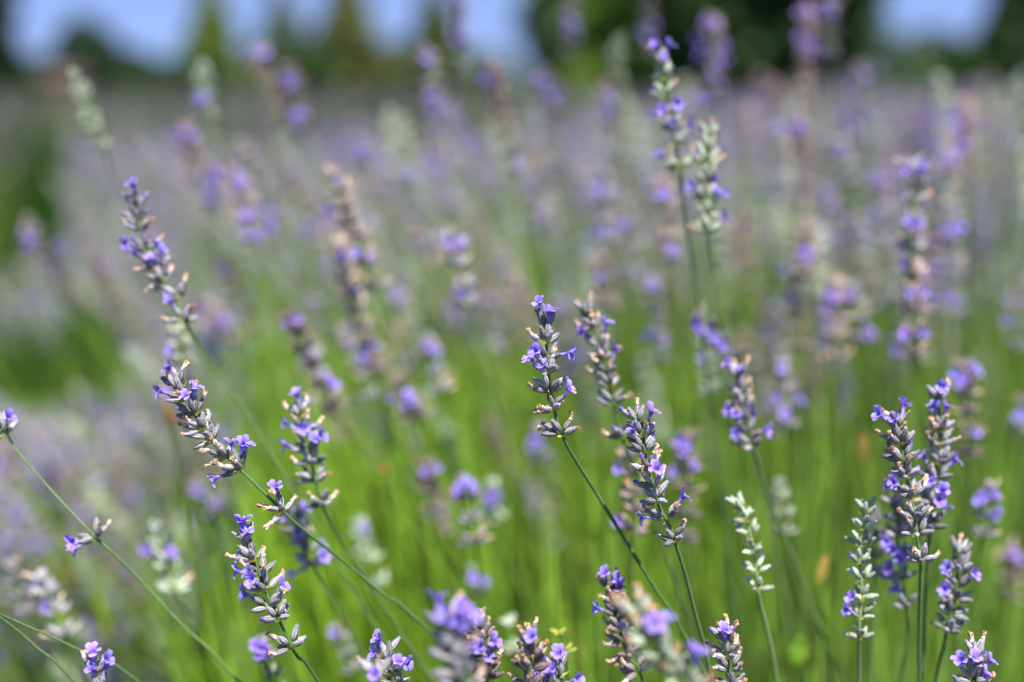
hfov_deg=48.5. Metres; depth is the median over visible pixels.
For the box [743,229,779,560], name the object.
lavender stalk
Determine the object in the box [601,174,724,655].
lavender stalk
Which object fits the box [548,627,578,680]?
lavender stalk
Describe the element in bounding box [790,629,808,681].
leafy shoot
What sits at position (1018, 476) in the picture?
lavender stalk
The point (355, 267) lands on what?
lavender stalk
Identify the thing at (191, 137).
lavender stalk
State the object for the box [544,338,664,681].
lavender stalk
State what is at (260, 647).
lavender stalk
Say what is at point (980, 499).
lavender stalk
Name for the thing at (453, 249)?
lavender stalk
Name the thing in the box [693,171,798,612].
lavender stalk
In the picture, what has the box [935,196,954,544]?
lavender stalk
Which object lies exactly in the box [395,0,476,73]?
tree
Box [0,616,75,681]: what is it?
lavender stalk
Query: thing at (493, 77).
lavender stalk
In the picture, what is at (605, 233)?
lavender stalk
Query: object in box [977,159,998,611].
lavender stalk
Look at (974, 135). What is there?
lavender stalk
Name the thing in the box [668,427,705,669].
lavender stalk
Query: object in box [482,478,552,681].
lavender stalk
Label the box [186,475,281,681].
lavender stalk
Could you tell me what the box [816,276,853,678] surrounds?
lavender stalk
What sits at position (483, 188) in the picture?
lavender stalk
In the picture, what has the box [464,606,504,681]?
lavender stalk
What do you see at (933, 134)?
lavender stalk
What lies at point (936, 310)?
lavender stalk
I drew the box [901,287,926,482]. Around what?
lavender stalk
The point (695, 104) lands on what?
lavender stalk
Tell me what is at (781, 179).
lavender stalk
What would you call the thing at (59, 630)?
lavender stalk
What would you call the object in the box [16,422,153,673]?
lavender stalk
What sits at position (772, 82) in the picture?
lavender stalk
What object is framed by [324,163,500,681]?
lavender stalk
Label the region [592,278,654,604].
lavender stalk
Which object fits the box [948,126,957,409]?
lavender stalk
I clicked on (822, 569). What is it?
yellowed shoot
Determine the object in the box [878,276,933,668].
lavender stalk
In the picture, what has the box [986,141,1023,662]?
lavender stalk
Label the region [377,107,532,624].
lavender stalk
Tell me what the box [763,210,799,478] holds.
lavender stalk
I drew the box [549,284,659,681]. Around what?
lavender stalk
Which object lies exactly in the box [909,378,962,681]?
lavender stalk
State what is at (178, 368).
lavender stalk
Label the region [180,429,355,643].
lavender stalk
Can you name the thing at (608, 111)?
lavender stalk
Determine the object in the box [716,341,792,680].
lavender stalk
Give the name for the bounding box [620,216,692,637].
lavender stalk
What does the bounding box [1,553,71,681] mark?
lavender stalk
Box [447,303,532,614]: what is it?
lavender stalk
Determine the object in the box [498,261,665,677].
lavender stalk
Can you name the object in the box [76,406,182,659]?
lavender stalk
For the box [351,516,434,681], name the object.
lavender stalk
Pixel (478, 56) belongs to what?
hedge shrub
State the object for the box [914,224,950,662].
lavender stalk
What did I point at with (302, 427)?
lavender stalk
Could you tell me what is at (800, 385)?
lavender stalk
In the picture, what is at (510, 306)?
lavender stalk
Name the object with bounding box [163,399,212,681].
withered shoot
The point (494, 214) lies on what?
lavender stalk
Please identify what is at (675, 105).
lavender stalk
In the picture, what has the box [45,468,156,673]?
lavender stalk
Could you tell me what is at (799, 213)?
lavender stalk
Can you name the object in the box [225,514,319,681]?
lavender stalk
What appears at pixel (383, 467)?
withered shoot
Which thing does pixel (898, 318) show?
lavender stalk
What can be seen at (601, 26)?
broadleaf tree
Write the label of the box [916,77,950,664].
lavender stalk
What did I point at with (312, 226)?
lavender stalk
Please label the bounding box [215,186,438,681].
lavender stalk
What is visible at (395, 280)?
lavender stalk
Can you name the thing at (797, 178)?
lavender stalk
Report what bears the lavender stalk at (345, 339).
on the ground at (66, 107)
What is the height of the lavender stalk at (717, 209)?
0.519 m
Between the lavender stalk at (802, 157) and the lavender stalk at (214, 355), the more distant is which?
the lavender stalk at (802, 157)
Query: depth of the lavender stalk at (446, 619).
0.34 m
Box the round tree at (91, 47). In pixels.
[39,13,131,93]
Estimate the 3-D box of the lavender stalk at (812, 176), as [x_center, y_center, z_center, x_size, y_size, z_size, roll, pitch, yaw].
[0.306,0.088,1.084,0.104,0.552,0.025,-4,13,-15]
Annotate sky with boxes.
[15,0,988,80]
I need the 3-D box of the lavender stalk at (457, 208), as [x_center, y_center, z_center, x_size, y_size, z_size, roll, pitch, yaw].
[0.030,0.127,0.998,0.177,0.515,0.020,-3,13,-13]
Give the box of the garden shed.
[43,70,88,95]
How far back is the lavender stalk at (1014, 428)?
0.64 m
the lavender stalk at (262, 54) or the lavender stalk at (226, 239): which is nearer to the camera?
the lavender stalk at (262, 54)
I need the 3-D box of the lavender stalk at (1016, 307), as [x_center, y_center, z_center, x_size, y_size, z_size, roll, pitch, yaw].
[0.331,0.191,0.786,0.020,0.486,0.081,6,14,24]
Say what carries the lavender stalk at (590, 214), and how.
on the ground at (66, 107)
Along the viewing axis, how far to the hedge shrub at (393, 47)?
53.52 m
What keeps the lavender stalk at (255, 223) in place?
on the ground at (66, 107)
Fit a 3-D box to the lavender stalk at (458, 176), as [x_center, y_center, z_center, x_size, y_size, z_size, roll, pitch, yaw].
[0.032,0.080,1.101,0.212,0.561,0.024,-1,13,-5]
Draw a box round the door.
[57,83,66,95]
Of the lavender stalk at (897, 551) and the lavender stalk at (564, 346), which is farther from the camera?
the lavender stalk at (564, 346)
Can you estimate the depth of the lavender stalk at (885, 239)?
0.73 m
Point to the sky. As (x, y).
(155, 26)
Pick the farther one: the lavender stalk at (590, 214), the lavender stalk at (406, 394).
the lavender stalk at (590, 214)
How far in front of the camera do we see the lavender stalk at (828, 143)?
0.97 m
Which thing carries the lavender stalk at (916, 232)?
on the ground at (66, 107)
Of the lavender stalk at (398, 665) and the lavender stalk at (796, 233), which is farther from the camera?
the lavender stalk at (796, 233)
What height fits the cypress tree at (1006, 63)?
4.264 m
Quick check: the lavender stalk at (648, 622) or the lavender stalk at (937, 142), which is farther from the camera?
the lavender stalk at (937, 142)
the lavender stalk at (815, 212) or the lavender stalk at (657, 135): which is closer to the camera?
the lavender stalk at (657, 135)
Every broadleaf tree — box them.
[543,0,688,94]
[655,0,874,95]
[814,0,901,93]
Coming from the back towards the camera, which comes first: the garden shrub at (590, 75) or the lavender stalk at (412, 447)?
the garden shrub at (590, 75)
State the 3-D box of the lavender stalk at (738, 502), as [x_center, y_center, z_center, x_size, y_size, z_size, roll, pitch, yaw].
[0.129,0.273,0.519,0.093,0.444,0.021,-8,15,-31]
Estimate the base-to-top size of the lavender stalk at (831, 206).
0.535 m
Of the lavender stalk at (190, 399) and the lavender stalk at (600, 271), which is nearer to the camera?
the lavender stalk at (190, 399)
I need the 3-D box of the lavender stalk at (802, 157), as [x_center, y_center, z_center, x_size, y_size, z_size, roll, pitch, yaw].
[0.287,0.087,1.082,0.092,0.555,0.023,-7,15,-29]
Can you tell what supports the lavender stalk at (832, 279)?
on the ground at (66, 107)
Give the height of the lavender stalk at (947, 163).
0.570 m
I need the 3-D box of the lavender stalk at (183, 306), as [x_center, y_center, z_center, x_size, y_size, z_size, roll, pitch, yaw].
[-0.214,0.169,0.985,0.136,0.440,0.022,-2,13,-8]
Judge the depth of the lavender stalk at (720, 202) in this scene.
1.07 m
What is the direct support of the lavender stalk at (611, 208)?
on the ground at (66, 107)
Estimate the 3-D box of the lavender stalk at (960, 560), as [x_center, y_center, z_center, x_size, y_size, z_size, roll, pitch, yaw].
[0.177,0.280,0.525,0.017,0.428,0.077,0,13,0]
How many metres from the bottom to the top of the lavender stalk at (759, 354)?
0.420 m
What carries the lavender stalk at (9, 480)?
on the ground at (66, 107)
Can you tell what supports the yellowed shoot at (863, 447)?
on the ground at (66, 107)
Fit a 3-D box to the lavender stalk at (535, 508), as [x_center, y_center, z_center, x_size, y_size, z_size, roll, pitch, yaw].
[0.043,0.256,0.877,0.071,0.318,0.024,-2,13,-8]
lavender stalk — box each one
[0,403,128,553]
[0,407,240,681]
[0,411,132,681]
[0,444,192,681]
[0,484,141,671]
[0,613,139,681]
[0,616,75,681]
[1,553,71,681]
[15,410,151,605]
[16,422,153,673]
[19,212,334,667]
[23,567,85,681]
[32,426,112,509]
[37,419,149,612]
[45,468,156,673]
[68,67,270,681]
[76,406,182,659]
[80,641,114,681]
[81,391,155,585]
[82,233,322,681]
[82,249,322,680]
[112,292,310,681]
[114,448,180,544]
[119,176,408,681]
[124,348,347,663]
[129,415,269,680]
[131,344,312,635]
[132,426,263,663]
[139,519,228,681]
[152,358,458,655]
[155,372,245,610]
[158,369,230,517]
[164,318,298,681]
[164,373,278,635]
[171,120,309,681]
[171,365,333,681]
[173,286,331,668]
[180,176,406,649]
[180,399,325,666]
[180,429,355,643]
[182,291,395,681]
[182,354,362,677]
[185,147,440,544]
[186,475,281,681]
[190,314,358,650]
[191,59,427,681]
[191,413,327,676]
[194,465,275,644]
[197,159,484,663]
[199,297,412,676]
[208,215,388,537]
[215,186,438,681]
[215,252,393,653]
[218,172,375,662]
[221,175,507,642]
[222,164,424,681]
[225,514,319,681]
[229,137,469,679]
[241,143,425,568]
[243,39,554,615]
[249,632,284,681]
[252,184,507,663]
[274,163,514,635]
[274,305,512,681]
[276,61,526,656]
[279,386,433,681]
[280,501,379,681]
[285,269,495,593]
[299,219,527,657]
[300,341,452,679]
[305,188,447,495]
[315,263,526,629]
[322,385,474,650]
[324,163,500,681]
[327,620,363,681]
[329,234,455,680]
[336,321,517,654]
[345,243,462,583]
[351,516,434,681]
[353,134,605,681]
[354,321,501,681]
[356,654,394,681]
[367,629,413,681]
[372,169,520,622]
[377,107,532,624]
[385,269,524,562]
[387,321,469,602]
[387,368,506,681]
[388,282,579,671]
[390,247,541,574]
[393,113,566,678]
[402,263,467,600]
[404,432,444,553]
[408,220,638,657]
[413,390,549,643]
[415,40,652,671]
[416,457,485,677]
[417,332,599,680]
[422,589,484,681]
[423,473,518,677]
[429,306,564,634]
[431,129,624,585]
[432,162,603,622]
[434,227,592,652]
[435,281,598,647]
[441,226,556,661]
[442,193,618,652]
[442,422,519,674]
[444,158,552,549]
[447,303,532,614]
[449,0,650,681]
[450,473,497,681]
[451,268,647,681]
[458,151,640,554]
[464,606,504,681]
[467,207,640,681]
[467,564,508,681]
[476,184,604,564]
[478,292,578,622]
[481,57,585,680]
[481,416,574,652]
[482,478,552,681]
[494,242,645,681]
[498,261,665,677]
[498,285,629,594]
[499,613,519,677]
[504,269,653,681]
[507,616,550,681]
[508,160,596,681]
[521,295,706,675]
[525,477,585,673]
[526,137,648,550]
[527,420,639,681]
[530,442,574,646]
[532,669,550,681]
[534,65,710,639]
[539,197,652,669]
[541,298,661,681]
[542,643,585,681]
[544,260,647,582]
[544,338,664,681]
[547,150,662,595]
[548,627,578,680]
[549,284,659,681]
[551,139,681,649]
[553,318,621,559]
[556,151,659,587]
[560,0,657,562]
[560,318,624,678]
[572,291,707,673]
[572,381,629,581]
[577,171,723,676]
[578,159,664,675]
[579,253,686,674]
[585,246,712,672]
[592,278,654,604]
[592,564,645,681]
[593,87,751,681]
[593,210,628,681]
[594,165,638,676]
[596,79,703,676]
[596,185,701,677]
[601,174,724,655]
[605,34,637,542]
[605,220,708,656]
[611,445,651,663]
[611,583,714,681]
[616,156,678,419]
[617,90,707,628]
[618,397,713,681]
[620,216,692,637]
[634,354,705,664]
[639,0,734,653]
[641,270,721,677]
[641,366,718,676]
[645,37,743,673]
[650,233,708,568]
[651,130,714,613]
[652,170,690,669]
[655,277,731,644]
[666,220,753,681]
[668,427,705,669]
[672,95,745,643]
[680,76,769,592]
[682,91,771,482]
[686,117,795,681]
[690,301,793,680]
[692,12,816,670]
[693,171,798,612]
[694,339,758,681]
[704,613,747,681]
[705,217,783,660]
[708,167,769,664]
[709,188,785,681]
[711,236,756,598]
[712,240,776,637]
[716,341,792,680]
[720,190,800,664]
[721,354,841,681]
[723,217,814,681]
[724,490,778,681]
[728,211,793,607]
[729,185,798,485]
[734,208,773,681]
[736,328,780,654]
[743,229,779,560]
[744,349,834,675]
[752,70,807,499]
[754,202,806,637]
[754,307,800,590]
[756,289,809,681]
[757,221,810,577]
[759,122,821,595]
[760,75,850,589]
[760,338,837,640]
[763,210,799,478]
[766,117,813,679]
[768,201,818,658]
[769,477,816,681]
[771,356,805,673]
[779,248,833,658]
[780,273,855,681]
[783,110,862,622]
[786,235,816,681]
[788,231,829,638]
[789,137,837,637]
[791,168,808,502]
[791,215,850,681]
[792,362,827,681]
[793,0,887,626]
[795,181,820,533]
[797,207,833,591]
[801,141,856,654]
[803,227,843,681]
[809,290,861,670]
[809,323,849,617]
[811,226,852,632]
[811,367,846,512]
[812,130,836,650]
[812,189,828,610]
[813,182,861,566]
[816,0,866,645]
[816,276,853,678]
[822,257,856,511]
[829,135,865,605]
[829,359,869,675]
[839,100,918,576]
[841,278,876,681]
[841,496,878,681]
[846,214,873,647]
[847,61,904,681]
[854,258,889,681]
[859,504,889,681]
[861,230,899,651]
[868,163,894,660]
[871,396,940,681]
[874,208,887,411]
[876,153,910,593]
[877,494,917,681]
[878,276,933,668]
[881,166,937,624]
[884,226,949,670]
[885,338,908,680]
[886,274,913,678]
[891,256,945,681]
[893,153,998,681]
[896,229,909,510]
[897,117,940,518]
[899,231,928,629]
[900,115,917,431]
[901,205,934,681]
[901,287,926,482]
[908,214,931,543]
[909,96,932,414]
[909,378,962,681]
[914,183,929,427]
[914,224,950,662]
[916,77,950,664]
[917,285,947,658]
[919,137,959,673]
[921,125,940,326]
[925,252,953,681]
[926,74,954,667]
[928,135,949,467]
[930,533,980,681]
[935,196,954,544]
[935,196,976,642]
[936,219,950,659]
[943,94,984,642]
[945,248,954,560]
[947,253,965,556]
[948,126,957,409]
[948,357,986,678]
[949,130,973,593]
[950,111,980,681]
[950,630,997,681]
[951,95,982,526]
[953,81,1023,680]
[956,132,992,637]
[956,239,1000,634]
[967,478,1002,681]
[972,235,1023,628]
[975,220,996,558]
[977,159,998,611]
[982,111,1002,464]
[985,86,1008,450]
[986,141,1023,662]
[987,256,1016,491]
[993,536,1023,681]
[996,276,1023,659]
[997,259,1019,440]
[1000,394,1023,681]
[1004,266,1023,676]
[1006,421,1021,634]
[1011,159,1023,643]
[1013,182,1023,676]
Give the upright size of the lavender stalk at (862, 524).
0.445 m
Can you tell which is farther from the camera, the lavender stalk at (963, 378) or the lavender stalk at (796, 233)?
the lavender stalk at (796, 233)
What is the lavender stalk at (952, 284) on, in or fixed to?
on the ground at (66, 107)
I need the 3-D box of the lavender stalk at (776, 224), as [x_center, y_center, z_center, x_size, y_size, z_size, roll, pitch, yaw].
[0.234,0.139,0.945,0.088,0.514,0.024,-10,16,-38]
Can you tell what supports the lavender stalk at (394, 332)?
on the ground at (66, 107)
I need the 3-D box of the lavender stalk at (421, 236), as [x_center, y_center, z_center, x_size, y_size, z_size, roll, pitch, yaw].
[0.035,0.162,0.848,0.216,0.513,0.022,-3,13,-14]
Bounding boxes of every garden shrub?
[552,48,604,95]
[643,50,695,93]
[915,35,996,108]
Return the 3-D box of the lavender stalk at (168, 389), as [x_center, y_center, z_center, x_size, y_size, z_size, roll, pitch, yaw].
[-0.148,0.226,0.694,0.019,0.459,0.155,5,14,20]
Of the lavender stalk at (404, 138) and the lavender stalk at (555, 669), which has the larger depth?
the lavender stalk at (404, 138)
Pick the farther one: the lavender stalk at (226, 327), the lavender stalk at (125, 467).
the lavender stalk at (125, 467)
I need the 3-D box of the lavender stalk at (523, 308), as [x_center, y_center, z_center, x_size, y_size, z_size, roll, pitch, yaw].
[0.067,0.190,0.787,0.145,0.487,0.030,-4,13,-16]
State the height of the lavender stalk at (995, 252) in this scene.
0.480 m
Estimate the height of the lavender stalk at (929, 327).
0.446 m
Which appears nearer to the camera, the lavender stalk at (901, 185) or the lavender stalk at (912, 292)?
the lavender stalk at (912, 292)
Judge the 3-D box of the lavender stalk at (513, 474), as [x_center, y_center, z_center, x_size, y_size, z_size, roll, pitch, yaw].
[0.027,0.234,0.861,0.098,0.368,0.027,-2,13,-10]
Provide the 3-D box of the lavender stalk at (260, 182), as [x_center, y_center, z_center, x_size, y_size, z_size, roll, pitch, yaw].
[-0.091,0.140,0.822,0.190,0.569,0.026,-5,14,-21]
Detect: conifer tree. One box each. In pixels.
[175,0,255,90]
[240,0,309,84]
[308,0,400,92]
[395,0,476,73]
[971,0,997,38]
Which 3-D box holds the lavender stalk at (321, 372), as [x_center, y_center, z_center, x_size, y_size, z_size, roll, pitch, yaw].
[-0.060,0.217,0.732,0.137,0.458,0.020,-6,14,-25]
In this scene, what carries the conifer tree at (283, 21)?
on the ground at (66, 107)
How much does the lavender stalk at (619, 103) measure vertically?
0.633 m
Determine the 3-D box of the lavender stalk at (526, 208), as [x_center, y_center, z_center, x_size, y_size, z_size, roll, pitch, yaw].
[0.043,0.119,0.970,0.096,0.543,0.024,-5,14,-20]
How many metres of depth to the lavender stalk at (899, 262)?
0.90 m
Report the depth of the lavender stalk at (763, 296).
0.80 m
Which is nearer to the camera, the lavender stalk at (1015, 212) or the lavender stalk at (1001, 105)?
the lavender stalk at (1015, 212)
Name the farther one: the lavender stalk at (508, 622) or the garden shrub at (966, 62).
the garden shrub at (966, 62)
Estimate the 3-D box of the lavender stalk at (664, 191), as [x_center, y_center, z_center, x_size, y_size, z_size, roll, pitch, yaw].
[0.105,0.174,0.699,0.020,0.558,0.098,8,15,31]
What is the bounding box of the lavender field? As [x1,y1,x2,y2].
[0,84,1023,295]
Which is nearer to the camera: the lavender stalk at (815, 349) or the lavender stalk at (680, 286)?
the lavender stalk at (680, 286)
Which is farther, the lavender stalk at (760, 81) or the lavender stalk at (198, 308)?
the lavender stalk at (760, 81)
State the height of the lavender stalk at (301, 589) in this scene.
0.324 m
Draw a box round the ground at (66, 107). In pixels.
[0,81,1023,681]
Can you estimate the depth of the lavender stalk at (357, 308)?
0.60 m
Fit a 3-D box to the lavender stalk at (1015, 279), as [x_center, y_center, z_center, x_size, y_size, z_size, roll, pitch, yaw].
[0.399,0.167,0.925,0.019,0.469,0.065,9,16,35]
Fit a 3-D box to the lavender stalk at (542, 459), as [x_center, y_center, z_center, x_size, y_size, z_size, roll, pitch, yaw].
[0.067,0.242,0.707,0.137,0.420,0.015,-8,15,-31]
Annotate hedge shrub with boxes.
[22,52,104,93]
[98,46,163,93]
[129,53,243,93]
[248,37,351,96]
[354,37,411,92]
[384,54,492,94]
[466,45,534,93]
[851,26,971,93]
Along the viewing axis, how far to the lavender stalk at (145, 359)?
1.10 m
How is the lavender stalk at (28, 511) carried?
on the ground at (66, 107)
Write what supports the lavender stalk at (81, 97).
on the ground at (66, 107)
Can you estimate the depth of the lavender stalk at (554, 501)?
0.93 m
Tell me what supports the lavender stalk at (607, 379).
on the ground at (66, 107)
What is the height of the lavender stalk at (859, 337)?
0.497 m
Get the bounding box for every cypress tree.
[0,0,33,94]
[983,0,1023,100]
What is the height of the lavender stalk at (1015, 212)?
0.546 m
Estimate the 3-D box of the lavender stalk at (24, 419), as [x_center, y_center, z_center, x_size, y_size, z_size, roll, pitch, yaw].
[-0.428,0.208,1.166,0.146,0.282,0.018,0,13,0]
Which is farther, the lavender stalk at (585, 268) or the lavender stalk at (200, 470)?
the lavender stalk at (200, 470)
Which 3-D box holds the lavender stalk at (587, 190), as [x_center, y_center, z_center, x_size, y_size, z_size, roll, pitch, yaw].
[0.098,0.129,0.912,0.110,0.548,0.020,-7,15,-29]
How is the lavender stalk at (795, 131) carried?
on the ground at (66, 107)
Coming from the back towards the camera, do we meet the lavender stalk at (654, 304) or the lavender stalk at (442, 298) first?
the lavender stalk at (442, 298)
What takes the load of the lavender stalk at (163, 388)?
on the ground at (66, 107)
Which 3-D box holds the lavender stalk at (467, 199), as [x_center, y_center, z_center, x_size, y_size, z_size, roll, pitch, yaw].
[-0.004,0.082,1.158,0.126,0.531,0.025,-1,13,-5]
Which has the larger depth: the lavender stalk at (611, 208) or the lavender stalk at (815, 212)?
the lavender stalk at (815, 212)
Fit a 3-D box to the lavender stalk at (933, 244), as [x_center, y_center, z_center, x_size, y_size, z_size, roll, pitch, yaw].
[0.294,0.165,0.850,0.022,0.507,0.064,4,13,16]
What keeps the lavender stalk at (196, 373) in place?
on the ground at (66, 107)
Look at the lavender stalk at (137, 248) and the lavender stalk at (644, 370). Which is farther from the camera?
the lavender stalk at (644, 370)
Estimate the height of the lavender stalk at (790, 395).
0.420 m
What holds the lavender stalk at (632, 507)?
on the ground at (66, 107)
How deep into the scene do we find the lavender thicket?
1.09 m
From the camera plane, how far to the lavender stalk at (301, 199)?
0.91 m
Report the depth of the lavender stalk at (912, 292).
0.56 m
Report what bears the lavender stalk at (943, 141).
on the ground at (66, 107)
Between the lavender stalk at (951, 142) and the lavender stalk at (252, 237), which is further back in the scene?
the lavender stalk at (951, 142)
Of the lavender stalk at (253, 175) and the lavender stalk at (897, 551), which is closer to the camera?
the lavender stalk at (897, 551)
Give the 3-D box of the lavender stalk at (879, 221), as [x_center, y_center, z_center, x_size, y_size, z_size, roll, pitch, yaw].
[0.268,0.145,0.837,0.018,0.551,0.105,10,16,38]
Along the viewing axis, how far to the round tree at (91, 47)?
52.44 m
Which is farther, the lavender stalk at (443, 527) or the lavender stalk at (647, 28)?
the lavender stalk at (647, 28)
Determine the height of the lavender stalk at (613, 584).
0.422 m
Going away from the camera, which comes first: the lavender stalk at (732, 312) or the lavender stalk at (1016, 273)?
the lavender stalk at (1016, 273)
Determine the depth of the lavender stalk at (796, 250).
0.89 m
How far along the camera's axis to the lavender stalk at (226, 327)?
0.74 m
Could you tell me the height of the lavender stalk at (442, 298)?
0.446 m
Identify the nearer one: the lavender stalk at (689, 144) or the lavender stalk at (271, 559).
the lavender stalk at (271, 559)
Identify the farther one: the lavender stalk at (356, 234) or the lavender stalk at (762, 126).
the lavender stalk at (762, 126)
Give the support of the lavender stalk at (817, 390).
on the ground at (66, 107)
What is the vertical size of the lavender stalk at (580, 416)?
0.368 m
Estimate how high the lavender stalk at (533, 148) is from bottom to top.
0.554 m
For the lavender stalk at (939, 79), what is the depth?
0.88 m
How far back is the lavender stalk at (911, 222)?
0.55 m
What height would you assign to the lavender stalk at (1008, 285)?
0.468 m
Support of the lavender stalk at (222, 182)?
on the ground at (66, 107)
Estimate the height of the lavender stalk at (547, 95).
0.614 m
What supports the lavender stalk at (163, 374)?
on the ground at (66, 107)
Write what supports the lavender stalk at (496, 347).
on the ground at (66, 107)
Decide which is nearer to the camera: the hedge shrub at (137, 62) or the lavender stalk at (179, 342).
the lavender stalk at (179, 342)
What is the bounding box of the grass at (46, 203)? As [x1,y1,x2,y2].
[0,125,193,428]
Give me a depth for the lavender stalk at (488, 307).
0.89 m
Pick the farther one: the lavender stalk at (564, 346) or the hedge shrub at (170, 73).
the hedge shrub at (170, 73)
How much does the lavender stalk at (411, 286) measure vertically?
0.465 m
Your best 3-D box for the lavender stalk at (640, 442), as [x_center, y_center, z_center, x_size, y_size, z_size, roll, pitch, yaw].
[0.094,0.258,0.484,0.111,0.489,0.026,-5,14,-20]
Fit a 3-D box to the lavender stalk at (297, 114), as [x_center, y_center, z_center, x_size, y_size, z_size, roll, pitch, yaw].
[-0.053,0.110,0.843,0.210,0.617,0.028,-4,14,-18]
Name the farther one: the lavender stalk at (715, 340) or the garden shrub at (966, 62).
the garden shrub at (966, 62)
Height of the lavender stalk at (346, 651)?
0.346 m
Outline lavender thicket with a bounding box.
[0,72,1023,681]
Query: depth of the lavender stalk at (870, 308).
0.83 m
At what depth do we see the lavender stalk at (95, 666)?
0.43 m
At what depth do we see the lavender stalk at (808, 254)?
0.65 m
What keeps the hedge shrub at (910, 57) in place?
on the ground at (66, 107)
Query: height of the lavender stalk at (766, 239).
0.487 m
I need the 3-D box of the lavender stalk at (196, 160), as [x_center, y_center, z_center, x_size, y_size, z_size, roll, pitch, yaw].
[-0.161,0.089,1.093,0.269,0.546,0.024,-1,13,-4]
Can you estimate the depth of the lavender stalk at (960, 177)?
1.06 m
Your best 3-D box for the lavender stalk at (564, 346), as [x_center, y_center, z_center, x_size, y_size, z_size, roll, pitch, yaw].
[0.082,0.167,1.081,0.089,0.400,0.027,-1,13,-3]
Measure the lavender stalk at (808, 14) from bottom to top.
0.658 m
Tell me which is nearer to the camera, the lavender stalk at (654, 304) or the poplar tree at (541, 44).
the lavender stalk at (654, 304)
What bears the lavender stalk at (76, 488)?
on the ground at (66, 107)
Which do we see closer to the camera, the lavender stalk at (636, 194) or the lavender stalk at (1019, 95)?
the lavender stalk at (1019, 95)
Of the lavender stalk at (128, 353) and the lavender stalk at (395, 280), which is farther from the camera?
the lavender stalk at (395, 280)
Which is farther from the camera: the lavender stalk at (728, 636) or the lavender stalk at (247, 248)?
the lavender stalk at (247, 248)
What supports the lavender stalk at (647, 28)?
on the ground at (66, 107)
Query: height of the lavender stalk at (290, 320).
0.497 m
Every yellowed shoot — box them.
[817,553,834,681]
[858,428,897,681]
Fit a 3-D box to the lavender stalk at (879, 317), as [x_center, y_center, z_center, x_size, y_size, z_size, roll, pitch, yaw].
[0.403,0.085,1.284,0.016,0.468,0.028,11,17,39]
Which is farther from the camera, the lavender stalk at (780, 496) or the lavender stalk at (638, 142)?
the lavender stalk at (638, 142)
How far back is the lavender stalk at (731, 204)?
0.90 m
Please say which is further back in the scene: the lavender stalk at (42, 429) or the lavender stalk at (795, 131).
the lavender stalk at (42, 429)
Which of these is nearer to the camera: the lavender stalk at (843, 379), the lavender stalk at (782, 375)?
the lavender stalk at (782, 375)
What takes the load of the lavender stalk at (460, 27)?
on the ground at (66, 107)
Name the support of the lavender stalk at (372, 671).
on the ground at (66, 107)
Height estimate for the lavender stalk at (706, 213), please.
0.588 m
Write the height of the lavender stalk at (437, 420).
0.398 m
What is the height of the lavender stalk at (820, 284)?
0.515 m
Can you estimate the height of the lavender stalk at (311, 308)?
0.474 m
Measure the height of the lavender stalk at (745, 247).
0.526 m
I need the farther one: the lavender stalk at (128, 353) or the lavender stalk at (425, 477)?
the lavender stalk at (128, 353)
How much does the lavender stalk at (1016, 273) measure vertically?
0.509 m
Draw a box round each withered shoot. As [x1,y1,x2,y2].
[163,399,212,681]
[379,462,418,681]
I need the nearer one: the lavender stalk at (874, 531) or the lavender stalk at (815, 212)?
the lavender stalk at (874, 531)
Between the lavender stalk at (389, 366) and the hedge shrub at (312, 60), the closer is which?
the lavender stalk at (389, 366)
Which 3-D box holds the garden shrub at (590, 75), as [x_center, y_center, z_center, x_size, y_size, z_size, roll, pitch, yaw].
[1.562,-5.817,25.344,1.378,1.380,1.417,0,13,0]
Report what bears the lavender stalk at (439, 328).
on the ground at (66, 107)
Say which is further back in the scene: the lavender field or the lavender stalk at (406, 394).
the lavender field
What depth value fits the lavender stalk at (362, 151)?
0.77 m
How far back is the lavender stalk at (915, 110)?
1.05 m
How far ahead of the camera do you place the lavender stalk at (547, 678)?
0.41 m
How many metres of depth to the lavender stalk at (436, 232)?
1.12 m
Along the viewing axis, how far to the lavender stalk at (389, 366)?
0.71 m
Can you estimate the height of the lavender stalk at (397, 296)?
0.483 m
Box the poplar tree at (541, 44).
[508,0,572,91]
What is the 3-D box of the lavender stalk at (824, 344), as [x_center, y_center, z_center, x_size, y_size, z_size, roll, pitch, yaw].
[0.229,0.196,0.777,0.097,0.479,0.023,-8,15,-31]
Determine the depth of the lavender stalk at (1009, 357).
1.22 m
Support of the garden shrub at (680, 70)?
on the ground at (66, 107)
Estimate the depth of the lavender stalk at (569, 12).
0.92 m
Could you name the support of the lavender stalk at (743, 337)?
on the ground at (66, 107)
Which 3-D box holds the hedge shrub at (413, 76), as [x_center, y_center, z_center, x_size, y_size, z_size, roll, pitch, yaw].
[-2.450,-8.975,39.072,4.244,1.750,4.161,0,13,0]
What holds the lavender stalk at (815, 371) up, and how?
on the ground at (66, 107)
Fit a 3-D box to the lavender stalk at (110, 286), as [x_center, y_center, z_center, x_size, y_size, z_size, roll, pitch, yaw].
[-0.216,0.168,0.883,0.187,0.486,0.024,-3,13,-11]
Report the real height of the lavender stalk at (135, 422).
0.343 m
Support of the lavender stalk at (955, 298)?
on the ground at (66, 107)

